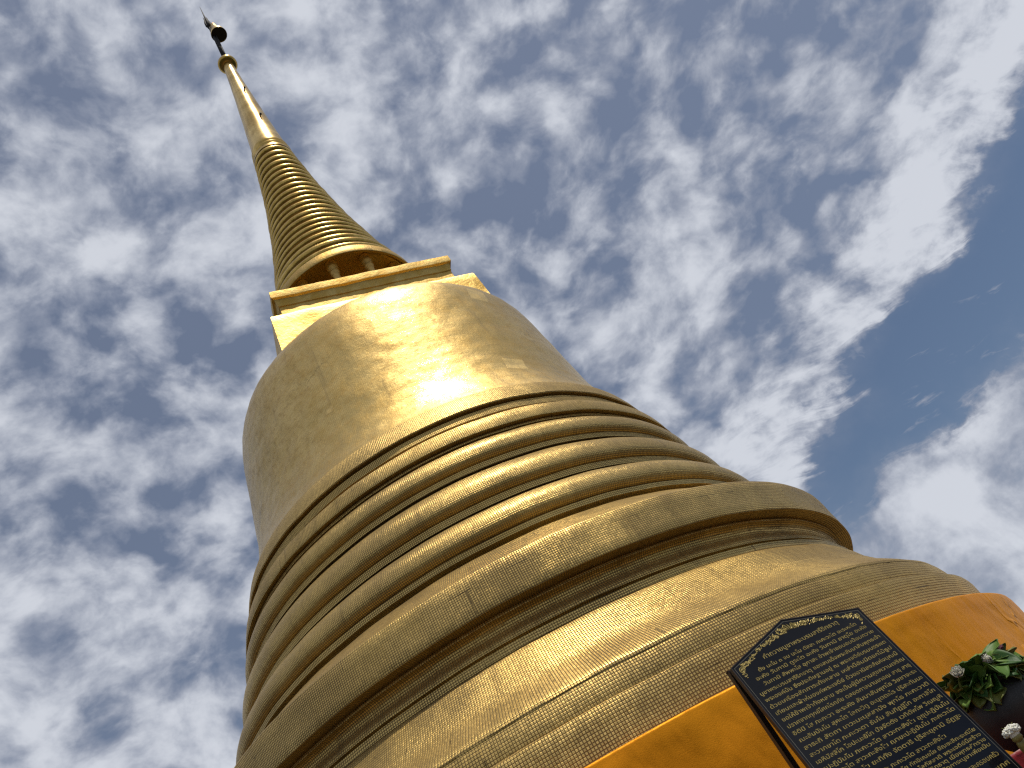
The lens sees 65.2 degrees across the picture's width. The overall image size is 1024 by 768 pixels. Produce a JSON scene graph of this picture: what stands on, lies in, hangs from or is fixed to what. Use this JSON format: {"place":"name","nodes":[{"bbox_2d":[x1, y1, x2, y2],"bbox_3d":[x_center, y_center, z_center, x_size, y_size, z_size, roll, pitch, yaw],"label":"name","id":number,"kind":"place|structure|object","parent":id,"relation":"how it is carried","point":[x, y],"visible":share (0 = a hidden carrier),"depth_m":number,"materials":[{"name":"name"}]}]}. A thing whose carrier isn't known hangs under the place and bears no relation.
{"place":"outdoors","nodes":[
{"label":"outdoors","id":0,"kind":"place"},
{"bbox_2d":[0,0,1023,767],"label":"sky","id":1,"kind":"structure","parent":0,"point":[787,235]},
{"label":"terrace floor","id":2,"kind":"structure","parent":0,"visible":0},
{"bbox_2d":[200,8,979,767],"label":"golden stupa","id":3,"kind":"object","parent":2,"relation":"on","point":[492,530],"visible":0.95,"depth_m":6.06,"materials":[{"name":"gold metal"}]},
{"bbox_2d":[584,593,1023,767],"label":"orange cloth","id":4,"kind":"object","parent":3,"relation":"attached to","point":[934,641],"visible":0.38,"depth_m":4.02,"materials":[{"name":"orange fabric"}]},
{"bbox_2d":[726,608,1022,767],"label":"inscribed sign","id":5,"kind":"object","parent":2,"relation":"on","point":[853,688],"visible":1,"depth_m":2.93,"materials":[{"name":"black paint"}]},
{"bbox_2d":[1010,749,1023,767],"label":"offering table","id":6,"kind":"object","parent":2,"relation":"on","point":[1018,756],"visible":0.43,"depth_m":2.81,"materials":[{"name":"red wood"}]},
{"bbox_2d":[967,672,1023,751],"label":"flower vase","id":7,"kind":"object","parent":6,"relation":"on","point":[1010,710],"visible":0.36,"depth_m":2.98,"materials":[{"name":"black ceramic"}]},
{"bbox_2d":[937,639,1023,713],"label":"lotus plant","id":8,"kind":"object","parent":7,"relation":"in","point":[972,688],"visible":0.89,"depth_m":3.06,"materials":[{"name":"green plant"}]},
{"bbox_2d":[949,665,966,677],"bbox_3d":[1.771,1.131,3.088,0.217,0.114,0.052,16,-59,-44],"label":"lotus flower","id":9,"kind":"object","parent":8,"relation":"attached to","point":[958,671],"visible":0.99,"depth_m":3.05,"materials":[{"name":"white plant"}]},
{"bbox_2d":[980,654,993,664],"bbox_3d":[1.838,1.091,3.075,0.036,0.092,0.159,-35,-38,3],"label":"lotus bud","id":10,"kind":"object","parent":8,"relation":"attached to","point":[986,658],"visible":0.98,"depth_m":3.04,"materials":[{"name":"white plant"}]},
{"bbox_2d":[1002,723,1023,752],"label":"flower garland","id":11,"kind":"object","parent":6,"relation":"on","point":[1011,731],"visible":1,"depth_m":2.69,"materials":[{"name":"white plant"}]}
]}

